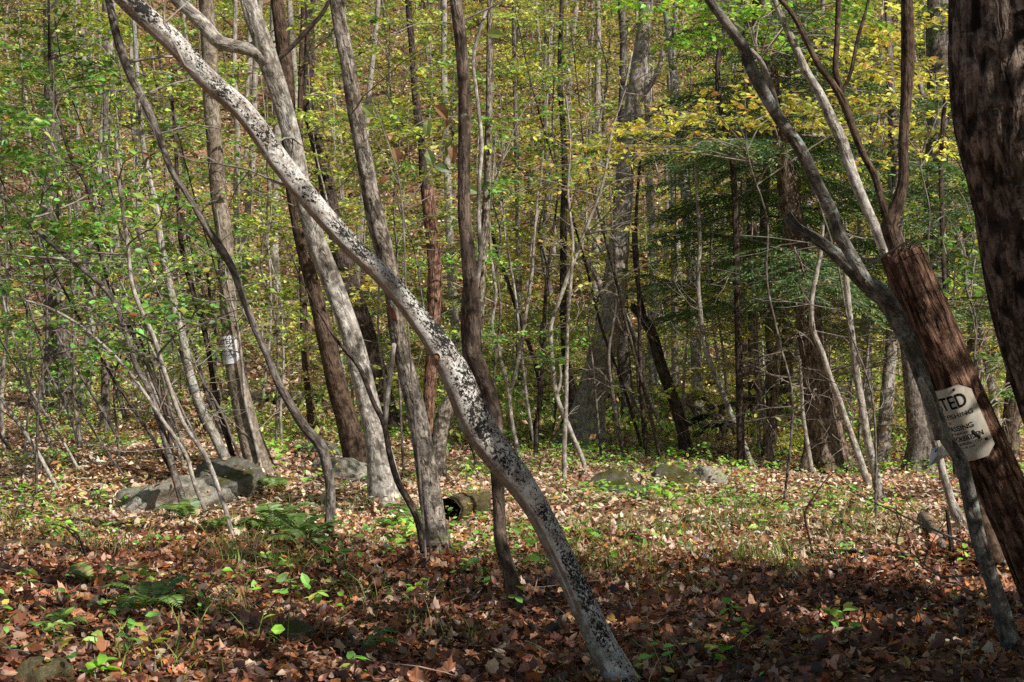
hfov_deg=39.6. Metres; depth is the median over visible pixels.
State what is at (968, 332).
understory sapling
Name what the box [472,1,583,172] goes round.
hillside tree
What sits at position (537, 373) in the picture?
slim tree
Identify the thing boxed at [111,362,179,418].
shrub
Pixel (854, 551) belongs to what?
stick
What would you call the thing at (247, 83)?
hillside tree
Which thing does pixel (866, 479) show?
slim tree
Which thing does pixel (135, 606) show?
fern
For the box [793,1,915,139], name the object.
hillside tree
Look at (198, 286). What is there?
understory sapling
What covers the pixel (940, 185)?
slim tree
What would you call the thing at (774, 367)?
hemlock tree
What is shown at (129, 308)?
slim tree
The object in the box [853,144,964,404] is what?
understory sapling
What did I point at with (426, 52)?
hillside tree
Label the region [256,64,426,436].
understory sapling
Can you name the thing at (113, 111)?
hillside tree
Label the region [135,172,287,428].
understory sapling
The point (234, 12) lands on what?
hillside tree
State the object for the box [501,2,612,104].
hillside tree
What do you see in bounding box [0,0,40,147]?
hillside tree
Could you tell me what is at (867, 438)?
slim tree
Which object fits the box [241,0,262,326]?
hillside tree
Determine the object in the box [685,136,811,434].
understory sapling
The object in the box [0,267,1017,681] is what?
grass
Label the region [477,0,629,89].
hillside tree
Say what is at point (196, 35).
hillside tree
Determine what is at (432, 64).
hillside tree
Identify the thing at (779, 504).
leafy plant
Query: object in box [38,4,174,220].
hillside tree
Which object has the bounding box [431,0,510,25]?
hillside tree
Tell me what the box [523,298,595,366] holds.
shrub
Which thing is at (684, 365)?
thin sapling
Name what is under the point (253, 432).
thin sapling
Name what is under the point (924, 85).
hillside tree
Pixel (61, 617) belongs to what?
fern
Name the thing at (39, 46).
hillside tree
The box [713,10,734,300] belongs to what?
hillside tree
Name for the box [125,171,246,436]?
thin sapling
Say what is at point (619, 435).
thin sapling
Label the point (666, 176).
hillside tree
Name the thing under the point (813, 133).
hillside tree
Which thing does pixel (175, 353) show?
shrub
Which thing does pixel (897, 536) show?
bare twig
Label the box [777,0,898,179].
hillside tree
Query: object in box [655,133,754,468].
slim tree
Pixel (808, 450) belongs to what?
slim tree
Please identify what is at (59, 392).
thin sapling
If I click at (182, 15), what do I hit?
hillside tree
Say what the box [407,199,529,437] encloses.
understory sapling
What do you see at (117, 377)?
understory sapling
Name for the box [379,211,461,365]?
understory sapling
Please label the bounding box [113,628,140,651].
leafy plant
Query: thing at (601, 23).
hillside tree
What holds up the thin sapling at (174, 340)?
on the ground at (804, 660)
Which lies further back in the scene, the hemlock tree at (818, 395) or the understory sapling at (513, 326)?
the understory sapling at (513, 326)
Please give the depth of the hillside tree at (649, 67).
31.70 m
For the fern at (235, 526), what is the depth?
9.10 m
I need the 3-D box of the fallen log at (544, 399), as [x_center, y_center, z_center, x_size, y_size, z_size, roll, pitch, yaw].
[0.426,1.031,23.806,0.523,0.288,2.819,1,2,27]
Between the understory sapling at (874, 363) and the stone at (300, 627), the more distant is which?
the understory sapling at (874, 363)
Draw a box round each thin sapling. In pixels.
[0,91,181,471]
[0,105,174,428]
[0,137,121,444]
[0,159,70,456]
[0,168,125,478]
[0,188,88,446]
[0,248,61,496]
[0,314,82,474]
[0,433,14,454]
[1,0,197,429]
[19,57,251,440]
[32,11,157,421]
[40,110,207,431]
[41,105,187,470]
[58,139,232,451]
[62,230,243,458]
[75,83,197,392]
[88,178,207,434]
[112,20,221,359]
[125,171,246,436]
[138,0,218,423]
[149,109,302,465]
[159,210,302,468]
[166,140,247,394]
[342,90,488,470]
[362,28,504,566]
[431,72,556,448]
[481,2,643,451]
[485,79,600,455]
[528,26,667,462]
[539,130,665,432]
[551,127,641,460]
[556,89,687,460]
[573,125,664,435]
[649,64,731,416]
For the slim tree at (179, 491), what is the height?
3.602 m
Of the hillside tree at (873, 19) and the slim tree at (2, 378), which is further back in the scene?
the hillside tree at (873, 19)
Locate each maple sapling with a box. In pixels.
[0,17,258,459]
[0,46,209,493]
[426,46,601,384]
[603,0,896,516]
[910,159,1014,410]
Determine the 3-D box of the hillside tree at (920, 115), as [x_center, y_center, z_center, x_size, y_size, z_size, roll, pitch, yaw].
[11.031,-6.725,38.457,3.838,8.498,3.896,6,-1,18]
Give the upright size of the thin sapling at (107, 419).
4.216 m
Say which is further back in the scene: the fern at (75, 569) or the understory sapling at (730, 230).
the understory sapling at (730, 230)
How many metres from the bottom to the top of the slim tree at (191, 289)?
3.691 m
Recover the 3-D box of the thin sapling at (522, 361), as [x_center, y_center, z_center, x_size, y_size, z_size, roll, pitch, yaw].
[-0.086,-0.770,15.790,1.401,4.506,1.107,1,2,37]
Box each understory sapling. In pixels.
[0,90,52,353]
[0,98,137,384]
[0,121,124,428]
[0,152,43,371]
[0,162,38,332]
[0,192,41,370]
[0,200,81,395]
[0,224,22,390]
[11,164,177,404]
[64,64,213,423]
[70,80,185,368]
[97,202,200,385]
[100,207,239,414]
[129,133,245,377]
[133,210,220,407]
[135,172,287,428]
[160,157,275,379]
[164,47,342,425]
[187,114,343,439]
[244,175,368,398]
[250,70,420,404]
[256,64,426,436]
[281,131,446,445]
[284,172,362,365]
[310,133,423,388]
[328,92,429,375]
[363,78,455,339]
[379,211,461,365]
[387,194,495,391]
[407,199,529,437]
[410,74,581,376]
[444,149,542,370]
[455,201,563,428]
[547,194,660,371]
[556,154,662,369]
[576,169,723,395]
[582,153,760,423]
[645,64,884,456]
[646,73,803,454]
[662,197,780,385]
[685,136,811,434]
[702,80,861,409]
[765,175,885,402]
[779,75,939,441]
[792,46,966,415]
[812,146,900,385]
[823,164,882,382]
[844,124,1005,432]
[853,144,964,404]
[874,118,1003,445]
[883,144,983,375]
[949,165,1004,411]
[950,119,1004,392]
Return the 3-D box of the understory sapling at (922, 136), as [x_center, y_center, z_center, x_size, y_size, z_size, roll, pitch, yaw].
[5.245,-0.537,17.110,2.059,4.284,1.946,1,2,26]
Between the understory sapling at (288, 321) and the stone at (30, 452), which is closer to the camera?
the stone at (30, 452)
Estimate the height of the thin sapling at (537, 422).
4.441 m
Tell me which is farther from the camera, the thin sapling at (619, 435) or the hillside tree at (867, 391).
the hillside tree at (867, 391)
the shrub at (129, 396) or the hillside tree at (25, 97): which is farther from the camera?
the hillside tree at (25, 97)
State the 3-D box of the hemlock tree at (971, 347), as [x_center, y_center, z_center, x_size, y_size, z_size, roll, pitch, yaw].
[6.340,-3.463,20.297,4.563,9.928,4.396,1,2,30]
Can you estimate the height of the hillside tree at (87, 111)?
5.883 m
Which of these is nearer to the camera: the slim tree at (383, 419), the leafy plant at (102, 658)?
the leafy plant at (102, 658)
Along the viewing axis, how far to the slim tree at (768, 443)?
15.84 m
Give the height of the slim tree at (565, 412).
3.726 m
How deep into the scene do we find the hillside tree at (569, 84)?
35.21 m
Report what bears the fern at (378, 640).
on the ground at (804, 660)
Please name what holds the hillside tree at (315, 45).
on the ground at (804, 660)
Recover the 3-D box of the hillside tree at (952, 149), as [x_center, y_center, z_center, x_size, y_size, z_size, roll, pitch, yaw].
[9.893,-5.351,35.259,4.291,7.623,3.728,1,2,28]
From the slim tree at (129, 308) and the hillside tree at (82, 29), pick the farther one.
the hillside tree at (82, 29)
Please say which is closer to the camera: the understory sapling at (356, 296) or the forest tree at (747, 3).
the understory sapling at (356, 296)
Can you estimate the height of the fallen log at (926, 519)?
0.140 m
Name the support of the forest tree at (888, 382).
on the ground at (804, 660)
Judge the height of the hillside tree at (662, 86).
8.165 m
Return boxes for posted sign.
[220,335,238,364]
[929,385,994,465]
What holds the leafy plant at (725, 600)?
on the ground at (804, 660)
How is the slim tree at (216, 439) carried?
on the ground at (804, 660)
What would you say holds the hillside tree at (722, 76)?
on the ground at (804, 660)
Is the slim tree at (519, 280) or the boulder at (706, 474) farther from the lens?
the slim tree at (519, 280)
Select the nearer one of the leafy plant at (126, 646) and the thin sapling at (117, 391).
the leafy plant at (126, 646)
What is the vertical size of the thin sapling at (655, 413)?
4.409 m
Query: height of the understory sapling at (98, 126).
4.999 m
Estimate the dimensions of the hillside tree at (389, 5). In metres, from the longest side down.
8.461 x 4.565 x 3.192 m
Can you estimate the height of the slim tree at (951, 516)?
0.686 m
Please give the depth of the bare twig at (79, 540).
7.81 m
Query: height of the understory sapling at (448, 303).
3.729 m
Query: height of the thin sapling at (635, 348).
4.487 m
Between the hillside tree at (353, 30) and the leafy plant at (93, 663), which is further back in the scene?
the hillside tree at (353, 30)
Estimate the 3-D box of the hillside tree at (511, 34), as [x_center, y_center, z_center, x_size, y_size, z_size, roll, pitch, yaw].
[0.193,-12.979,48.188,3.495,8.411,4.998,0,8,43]
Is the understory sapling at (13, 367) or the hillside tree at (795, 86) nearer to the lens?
the understory sapling at (13, 367)
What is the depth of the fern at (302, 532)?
8.00 m
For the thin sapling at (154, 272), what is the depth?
19.04 m
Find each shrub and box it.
[0,313,44,375]
[17,343,97,416]
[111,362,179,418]
[139,324,253,373]
[240,307,318,381]
[482,330,560,388]
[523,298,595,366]
[614,326,690,387]
[635,309,708,376]
[730,328,799,391]
[827,345,897,389]
[962,325,1005,390]
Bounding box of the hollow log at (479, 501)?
[443,492,490,520]
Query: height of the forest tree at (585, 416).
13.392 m
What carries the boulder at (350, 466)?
on the ground at (804, 660)
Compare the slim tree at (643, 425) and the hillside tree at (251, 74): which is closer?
the slim tree at (643, 425)
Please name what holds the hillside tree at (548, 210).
on the ground at (804, 660)
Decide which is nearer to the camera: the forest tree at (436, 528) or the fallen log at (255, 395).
the forest tree at (436, 528)
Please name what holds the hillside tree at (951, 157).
on the ground at (804, 660)
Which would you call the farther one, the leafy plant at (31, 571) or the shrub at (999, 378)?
the shrub at (999, 378)
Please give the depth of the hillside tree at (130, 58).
29.45 m
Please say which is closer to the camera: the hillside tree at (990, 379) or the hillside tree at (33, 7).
the hillside tree at (990, 379)
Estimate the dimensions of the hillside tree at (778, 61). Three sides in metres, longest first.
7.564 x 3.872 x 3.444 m
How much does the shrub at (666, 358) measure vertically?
1.310 m
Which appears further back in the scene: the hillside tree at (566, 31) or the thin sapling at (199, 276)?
the hillside tree at (566, 31)
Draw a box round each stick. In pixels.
[0,642,32,656]
[272,618,384,681]
[787,549,931,564]
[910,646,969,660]
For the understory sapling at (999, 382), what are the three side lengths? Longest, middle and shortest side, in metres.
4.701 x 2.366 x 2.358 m
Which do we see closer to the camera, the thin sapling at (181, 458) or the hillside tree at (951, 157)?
the thin sapling at (181, 458)
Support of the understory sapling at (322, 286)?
on the ground at (804, 660)
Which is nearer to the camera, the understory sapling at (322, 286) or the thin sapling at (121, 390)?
the thin sapling at (121, 390)
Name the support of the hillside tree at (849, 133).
on the ground at (804, 660)
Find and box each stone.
[13,655,74,681]
[14,451,34,456]
[267,620,317,642]
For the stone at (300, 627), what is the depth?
5.42 m
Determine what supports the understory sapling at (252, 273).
on the ground at (804, 660)
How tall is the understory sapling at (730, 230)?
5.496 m
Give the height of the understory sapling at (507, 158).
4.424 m
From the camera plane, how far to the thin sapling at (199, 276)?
19.63 m
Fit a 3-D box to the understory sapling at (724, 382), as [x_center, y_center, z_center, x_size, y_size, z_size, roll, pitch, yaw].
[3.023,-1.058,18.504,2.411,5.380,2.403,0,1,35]
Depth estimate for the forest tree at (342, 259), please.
19.01 m
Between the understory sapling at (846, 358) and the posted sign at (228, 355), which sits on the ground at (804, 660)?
the understory sapling at (846, 358)
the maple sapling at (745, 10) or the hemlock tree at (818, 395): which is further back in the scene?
the hemlock tree at (818, 395)
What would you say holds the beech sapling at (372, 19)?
on the ground at (804, 660)
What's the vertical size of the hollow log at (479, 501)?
0.190 m
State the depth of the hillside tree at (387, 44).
43.06 m
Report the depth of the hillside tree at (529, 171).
36.34 m
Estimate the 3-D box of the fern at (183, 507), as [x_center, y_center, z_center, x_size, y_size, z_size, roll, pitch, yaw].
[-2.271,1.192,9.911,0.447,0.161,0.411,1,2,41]
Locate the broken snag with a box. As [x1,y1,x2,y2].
[405,0,441,436]
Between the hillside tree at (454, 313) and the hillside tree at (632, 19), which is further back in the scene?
the hillside tree at (632, 19)
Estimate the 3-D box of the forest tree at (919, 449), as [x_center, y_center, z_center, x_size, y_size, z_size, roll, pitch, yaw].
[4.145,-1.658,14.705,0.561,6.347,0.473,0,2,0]
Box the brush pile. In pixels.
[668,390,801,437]
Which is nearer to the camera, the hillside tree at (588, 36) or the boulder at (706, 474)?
the boulder at (706, 474)
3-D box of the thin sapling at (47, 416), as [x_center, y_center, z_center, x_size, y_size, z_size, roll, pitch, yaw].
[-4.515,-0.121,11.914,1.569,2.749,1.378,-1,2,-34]
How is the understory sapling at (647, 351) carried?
on the ground at (804, 660)
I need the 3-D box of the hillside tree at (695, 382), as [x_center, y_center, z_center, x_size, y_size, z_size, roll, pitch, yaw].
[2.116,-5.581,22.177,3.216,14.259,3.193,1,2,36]
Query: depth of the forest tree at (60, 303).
20.77 m
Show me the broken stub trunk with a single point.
(997, 473)
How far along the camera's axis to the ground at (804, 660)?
27.31 m
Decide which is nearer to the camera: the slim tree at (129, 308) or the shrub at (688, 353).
the slim tree at (129, 308)
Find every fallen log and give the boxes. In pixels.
[0,540,83,552]
[209,390,323,404]
[508,392,563,414]
[607,393,663,401]
[917,511,948,552]
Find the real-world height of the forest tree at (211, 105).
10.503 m
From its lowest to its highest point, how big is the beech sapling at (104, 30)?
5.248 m
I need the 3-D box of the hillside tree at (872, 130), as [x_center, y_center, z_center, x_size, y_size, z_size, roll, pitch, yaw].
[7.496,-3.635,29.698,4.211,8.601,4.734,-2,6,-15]
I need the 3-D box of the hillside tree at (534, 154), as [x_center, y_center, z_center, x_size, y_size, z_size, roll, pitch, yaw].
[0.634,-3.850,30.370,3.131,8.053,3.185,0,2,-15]
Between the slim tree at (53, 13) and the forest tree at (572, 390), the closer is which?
the slim tree at (53, 13)
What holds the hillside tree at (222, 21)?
on the ground at (804, 660)
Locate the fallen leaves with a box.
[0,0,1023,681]
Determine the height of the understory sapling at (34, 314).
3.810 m
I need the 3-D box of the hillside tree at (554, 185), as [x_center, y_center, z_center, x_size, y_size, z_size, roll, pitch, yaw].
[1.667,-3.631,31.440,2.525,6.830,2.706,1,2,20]
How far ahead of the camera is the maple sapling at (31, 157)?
10.89 m
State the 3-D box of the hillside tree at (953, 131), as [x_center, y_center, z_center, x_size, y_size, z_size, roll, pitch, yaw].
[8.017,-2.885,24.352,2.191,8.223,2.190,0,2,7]
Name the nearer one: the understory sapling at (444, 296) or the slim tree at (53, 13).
the slim tree at (53, 13)
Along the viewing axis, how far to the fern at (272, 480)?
11.53 m
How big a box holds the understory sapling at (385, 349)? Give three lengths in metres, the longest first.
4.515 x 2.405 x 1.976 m
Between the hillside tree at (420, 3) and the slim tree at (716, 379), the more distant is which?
the hillside tree at (420, 3)
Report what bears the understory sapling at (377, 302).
on the ground at (804, 660)
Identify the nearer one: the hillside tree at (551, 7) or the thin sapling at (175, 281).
the thin sapling at (175, 281)
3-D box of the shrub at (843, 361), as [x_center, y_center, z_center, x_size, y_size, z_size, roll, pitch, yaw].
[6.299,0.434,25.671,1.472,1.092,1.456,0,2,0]
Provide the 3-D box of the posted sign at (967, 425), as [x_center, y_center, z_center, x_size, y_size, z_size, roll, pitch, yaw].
[1.590,0.301,5.183,0.254,0.290,0.201,0,2,-13]
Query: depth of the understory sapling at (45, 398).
18.02 m
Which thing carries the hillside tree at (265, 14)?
on the ground at (804, 660)
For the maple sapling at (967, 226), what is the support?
on the ground at (804, 660)
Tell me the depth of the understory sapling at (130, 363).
24.56 m
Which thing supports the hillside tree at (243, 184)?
on the ground at (804, 660)
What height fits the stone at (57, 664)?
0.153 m
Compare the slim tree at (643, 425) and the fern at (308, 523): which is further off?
the slim tree at (643, 425)
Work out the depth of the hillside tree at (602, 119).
33.28 m
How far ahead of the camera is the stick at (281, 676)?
5.39 m
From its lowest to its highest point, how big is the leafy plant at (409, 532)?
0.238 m
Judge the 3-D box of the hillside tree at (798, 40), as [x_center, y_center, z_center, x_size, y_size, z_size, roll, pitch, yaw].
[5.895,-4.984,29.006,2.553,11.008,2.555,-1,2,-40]
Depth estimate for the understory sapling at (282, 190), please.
19.18 m
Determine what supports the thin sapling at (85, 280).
on the ground at (804, 660)
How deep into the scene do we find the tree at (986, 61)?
3.61 m
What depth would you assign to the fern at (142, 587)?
5.97 m
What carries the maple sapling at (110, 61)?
on the ground at (804, 660)
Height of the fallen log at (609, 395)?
0.211 m
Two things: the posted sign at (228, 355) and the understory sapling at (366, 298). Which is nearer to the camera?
the posted sign at (228, 355)
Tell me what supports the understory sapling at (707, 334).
on the ground at (804, 660)
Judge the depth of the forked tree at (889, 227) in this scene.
7.45 m
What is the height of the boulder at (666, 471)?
0.343 m
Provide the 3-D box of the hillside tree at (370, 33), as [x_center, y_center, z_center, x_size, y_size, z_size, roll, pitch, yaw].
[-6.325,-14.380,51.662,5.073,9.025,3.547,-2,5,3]
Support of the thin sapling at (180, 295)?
on the ground at (804, 660)
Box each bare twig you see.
[51,524,87,555]
[535,423,559,475]
[803,469,837,548]
[895,504,901,547]
[945,509,954,556]
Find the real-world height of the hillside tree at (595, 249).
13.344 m
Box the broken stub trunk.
[881,241,1023,606]
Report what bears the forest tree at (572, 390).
on the ground at (804, 660)
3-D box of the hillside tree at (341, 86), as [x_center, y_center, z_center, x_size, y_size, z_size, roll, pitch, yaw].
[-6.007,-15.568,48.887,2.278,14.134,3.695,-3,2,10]
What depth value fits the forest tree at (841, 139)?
8.68 m
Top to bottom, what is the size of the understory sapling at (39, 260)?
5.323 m
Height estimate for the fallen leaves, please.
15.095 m
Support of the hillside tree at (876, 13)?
on the ground at (804, 660)
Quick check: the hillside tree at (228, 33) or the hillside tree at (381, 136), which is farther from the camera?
the hillside tree at (228, 33)
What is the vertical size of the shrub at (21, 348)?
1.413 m
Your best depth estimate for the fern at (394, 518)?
9.30 m
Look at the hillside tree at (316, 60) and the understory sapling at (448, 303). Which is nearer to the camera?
the understory sapling at (448, 303)
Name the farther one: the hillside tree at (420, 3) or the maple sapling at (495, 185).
the hillside tree at (420, 3)
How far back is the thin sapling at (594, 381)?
15.57 m
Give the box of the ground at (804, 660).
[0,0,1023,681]
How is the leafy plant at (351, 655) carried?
on the ground at (804, 660)
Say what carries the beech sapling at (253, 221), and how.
on the ground at (804, 660)
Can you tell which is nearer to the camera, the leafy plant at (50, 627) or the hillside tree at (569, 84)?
the leafy plant at (50, 627)
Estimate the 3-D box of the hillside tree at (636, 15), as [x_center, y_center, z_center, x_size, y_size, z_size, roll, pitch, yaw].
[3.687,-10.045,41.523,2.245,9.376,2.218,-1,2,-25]
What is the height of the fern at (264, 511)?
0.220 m
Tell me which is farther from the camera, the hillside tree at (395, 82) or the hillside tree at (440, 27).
the hillside tree at (440, 27)
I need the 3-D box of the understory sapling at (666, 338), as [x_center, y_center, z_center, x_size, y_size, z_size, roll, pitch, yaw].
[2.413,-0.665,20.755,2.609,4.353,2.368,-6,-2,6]
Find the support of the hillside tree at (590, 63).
on the ground at (804, 660)
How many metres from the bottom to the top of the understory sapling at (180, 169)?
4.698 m
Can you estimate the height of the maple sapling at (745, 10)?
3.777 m
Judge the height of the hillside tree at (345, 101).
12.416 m
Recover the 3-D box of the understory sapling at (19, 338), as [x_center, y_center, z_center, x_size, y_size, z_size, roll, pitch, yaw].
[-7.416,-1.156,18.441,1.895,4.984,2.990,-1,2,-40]
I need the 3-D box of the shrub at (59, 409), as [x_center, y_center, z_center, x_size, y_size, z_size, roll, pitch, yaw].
[-6.043,0.550,18.692,0.948,1.051,1.316,0,2,0]
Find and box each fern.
[22,608,87,632]
[65,561,135,584]
[94,574,200,622]
[107,597,166,616]
[153,498,221,517]
[177,515,232,532]
[217,513,259,529]
[237,502,324,529]
[254,476,289,491]
[261,514,341,536]
[262,520,345,547]
[277,501,314,513]
[360,627,401,648]
[375,514,409,525]
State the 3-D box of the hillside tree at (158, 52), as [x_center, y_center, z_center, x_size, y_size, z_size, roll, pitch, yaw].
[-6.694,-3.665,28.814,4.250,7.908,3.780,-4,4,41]
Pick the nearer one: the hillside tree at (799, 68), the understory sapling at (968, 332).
the understory sapling at (968, 332)
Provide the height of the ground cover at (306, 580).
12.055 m
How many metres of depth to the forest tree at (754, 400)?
20.30 m
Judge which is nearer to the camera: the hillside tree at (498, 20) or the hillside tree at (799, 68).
the hillside tree at (799, 68)
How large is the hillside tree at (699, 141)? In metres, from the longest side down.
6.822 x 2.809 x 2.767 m
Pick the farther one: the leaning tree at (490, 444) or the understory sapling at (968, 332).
the understory sapling at (968, 332)
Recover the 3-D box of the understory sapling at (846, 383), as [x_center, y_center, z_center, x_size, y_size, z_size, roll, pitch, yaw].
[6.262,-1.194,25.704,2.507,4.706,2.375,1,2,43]
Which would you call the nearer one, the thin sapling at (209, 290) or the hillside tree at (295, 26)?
the thin sapling at (209, 290)
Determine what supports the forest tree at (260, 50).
on the ground at (804, 660)
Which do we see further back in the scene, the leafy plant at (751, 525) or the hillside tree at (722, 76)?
the hillside tree at (722, 76)
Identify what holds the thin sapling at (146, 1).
on the ground at (804, 660)
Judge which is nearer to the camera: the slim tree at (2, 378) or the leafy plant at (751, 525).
the leafy plant at (751, 525)
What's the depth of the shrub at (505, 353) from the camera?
24.85 m
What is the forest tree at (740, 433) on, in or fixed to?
on the ground at (804, 660)
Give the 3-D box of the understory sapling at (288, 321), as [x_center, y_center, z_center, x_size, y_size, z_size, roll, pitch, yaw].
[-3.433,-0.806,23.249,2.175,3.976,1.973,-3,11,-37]
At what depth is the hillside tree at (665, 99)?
27.92 m
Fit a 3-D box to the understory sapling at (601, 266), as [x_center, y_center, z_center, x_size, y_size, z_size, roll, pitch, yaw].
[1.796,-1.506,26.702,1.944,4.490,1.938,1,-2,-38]
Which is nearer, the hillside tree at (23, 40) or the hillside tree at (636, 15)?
the hillside tree at (636, 15)
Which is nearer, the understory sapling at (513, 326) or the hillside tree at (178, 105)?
the understory sapling at (513, 326)
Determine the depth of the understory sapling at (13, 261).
25.92 m
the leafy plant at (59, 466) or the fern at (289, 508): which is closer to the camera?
the fern at (289, 508)
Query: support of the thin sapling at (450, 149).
on the ground at (804, 660)
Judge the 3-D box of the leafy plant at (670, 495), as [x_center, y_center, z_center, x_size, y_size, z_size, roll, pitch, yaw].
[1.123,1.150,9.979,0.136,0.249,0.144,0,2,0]
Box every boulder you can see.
[107,475,235,514]
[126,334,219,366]
[188,456,265,498]
[296,440,341,455]
[311,457,366,481]
[586,468,649,494]
[646,464,703,487]
[692,465,727,484]
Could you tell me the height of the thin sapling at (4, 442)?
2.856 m
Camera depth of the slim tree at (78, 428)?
15.00 m
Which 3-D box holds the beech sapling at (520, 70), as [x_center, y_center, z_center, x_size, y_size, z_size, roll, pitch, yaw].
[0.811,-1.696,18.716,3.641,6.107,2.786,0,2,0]
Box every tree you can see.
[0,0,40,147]
[0,0,98,413]
[0,0,124,196]
[0,0,218,464]
[0,3,65,144]
[0,9,42,90]
[0,28,42,285]
[0,42,186,502]
[0,48,13,55]
[0,112,61,450]
[0,275,258,514]
[2,72,143,371]
[2,133,121,451]
[6,0,142,345]
[8,0,163,139]
[9,0,95,53]
[9,15,134,292]
[10,4,82,116]
[18,1,144,360]
[20,0,155,431]
[21,3,148,176]
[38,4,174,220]
[40,2,139,81]
[41,0,97,267]
[43,131,266,534]
[45,0,115,414]
[61,0,165,103]
[62,0,192,339]
[69,0,335,535]
[75,19,256,458]
[84,0,294,330]
[99,42,258,456]
[114,0,641,681]
[120,63,223,283]
[121,25,149,299]
[163,0,259,134]
[168,0,246,79]
[169,0,405,507]
[180,11,189,98]
[181,0,321,79]
[184,6,270,107]
[189,0,268,56]
[192,0,317,326]
[196,15,336,313]
[199,0,277,476]
[240,1,352,57]
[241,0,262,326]
[241,30,250,182]
[249,0,416,303]
[250,38,252,102]
[268,0,395,36]
[270,0,366,462]
[270,1,284,334]
[271,1,417,212]
[280,226,426,553]
[286,0,301,365]
[290,0,373,436]
[292,0,397,41]
[293,0,341,108]
[294,0,422,273]
[296,17,400,147]
[303,0,404,432]
[320,0,456,147]
[329,0,452,559]
[335,6,434,175]
[335,44,343,89]
[344,0,348,125]
[344,0,380,285]
[363,1,437,52]
[374,0,476,150]
[374,0,485,117]
[386,0,526,314]
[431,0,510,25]
[432,0,492,479]
[433,0,669,340]
[436,126,561,454]
[439,0,440,63]
[441,0,462,353]
[448,5,602,55]
[450,0,533,615]
[453,195,582,446]
[456,54,559,294]
[462,0,587,114]
[468,0,557,84]
[468,0,584,404]
[471,4,609,322]
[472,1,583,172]
[474,6,593,227]
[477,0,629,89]
[489,95,615,482]
[493,2,594,280]
[496,0,628,430]
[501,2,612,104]
[502,0,665,182]
[504,0,571,39]
[514,35,726,475]
[519,21,647,317]
[524,0,688,282]
[528,0,643,134]
[541,2,553,145]
[544,1,707,422]
[549,0,736,447]
[556,1,578,253]
[563,0,567,104]
[568,0,601,325]
[570,0,738,340]
[572,1,662,44]
[577,0,694,407]
[580,15,727,272]
[583,5,696,110]
[594,4,681,65]
[595,159,683,460]
[601,0,992,475]
[604,0,682,337]
[608,0,917,459]
[609,0,712,311]
[617,5,741,116]
[618,1,697,421]
[628,223,713,456]
[631,0,824,346]
[634,0,692,299]
[635,10,644,151]
[638,0,846,431]
[646,34,763,294]
[651,2,712,68]
[654,0,898,420]
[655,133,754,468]
[656,78,837,369]
[661,0,705,423]
[681,1,742,116]
[682,0,974,533]
[685,3,838,178]
[704,0,1023,660]
[709,193,747,435]
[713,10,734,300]
[714,1,791,467]
[720,0,763,439]
[722,15,833,131]
[724,0,864,330]
[739,0,1009,573]
[742,2,748,298]
[751,271,927,502]
[752,296,796,469]
[756,33,796,239]
[759,0,849,352]
[761,82,833,326]
[764,0,966,375]
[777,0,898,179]
[779,0,883,398]
[779,1,849,200]
[779,2,924,434]
[781,223,872,488]
[785,359,828,473]
[792,0,962,350]
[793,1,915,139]
[801,0,918,294]
[813,1,997,375]
[824,0,1020,461]
[830,0,1001,426]
[834,0,923,107]
[843,0,976,238]
[848,0,958,219]
[850,3,915,61]
[854,3,920,146]
[855,0,988,330]
[874,0,896,466]
[885,0,936,475]
[894,2,925,143]
[914,116,961,185]
[917,85,956,146]
[923,0,949,291]
[938,77,957,478]
[948,0,1023,423]
[948,480,953,520]
[991,330,996,372]
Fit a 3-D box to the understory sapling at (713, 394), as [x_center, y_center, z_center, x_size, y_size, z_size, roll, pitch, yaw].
[3.023,-1.052,17.454,2.841,5.429,2.851,3,4,15]
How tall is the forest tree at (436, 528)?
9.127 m
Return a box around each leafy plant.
[16,483,31,505]
[18,568,38,583]
[44,622,68,647]
[51,452,68,482]
[79,654,118,681]
[97,654,126,676]
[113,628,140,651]
[272,447,287,470]
[340,651,368,670]
[384,492,415,520]
[398,511,421,542]
[460,457,474,487]
[663,489,679,513]
[701,442,711,466]
[704,642,733,665]
[717,596,746,629]
[748,510,768,529]
[769,502,787,525]
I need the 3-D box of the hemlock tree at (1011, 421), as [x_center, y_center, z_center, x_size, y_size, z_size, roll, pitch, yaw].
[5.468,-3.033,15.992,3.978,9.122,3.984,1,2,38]
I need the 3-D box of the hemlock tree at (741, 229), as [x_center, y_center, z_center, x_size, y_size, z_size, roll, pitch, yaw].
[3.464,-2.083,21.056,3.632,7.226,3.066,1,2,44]
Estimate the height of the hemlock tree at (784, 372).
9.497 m
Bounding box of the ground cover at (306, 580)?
[0,30,1023,680]
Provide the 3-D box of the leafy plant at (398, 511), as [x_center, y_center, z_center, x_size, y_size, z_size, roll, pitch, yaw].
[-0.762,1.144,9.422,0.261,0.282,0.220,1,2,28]
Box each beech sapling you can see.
[0,0,155,453]
[126,61,356,444]
[283,0,501,478]
[436,0,716,320]
[441,160,631,438]
[564,12,949,502]
[793,0,959,482]
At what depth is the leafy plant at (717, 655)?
4.88 m
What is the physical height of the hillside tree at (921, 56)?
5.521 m
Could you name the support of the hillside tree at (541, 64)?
on the ground at (804, 660)
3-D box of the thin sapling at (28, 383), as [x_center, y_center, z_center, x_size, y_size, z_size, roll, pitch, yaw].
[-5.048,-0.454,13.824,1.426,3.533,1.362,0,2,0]
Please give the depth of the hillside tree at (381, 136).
34.63 m
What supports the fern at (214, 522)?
on the ground at (804, 660)
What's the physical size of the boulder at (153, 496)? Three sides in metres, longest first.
1.157 x 1.078 x 0.508 m

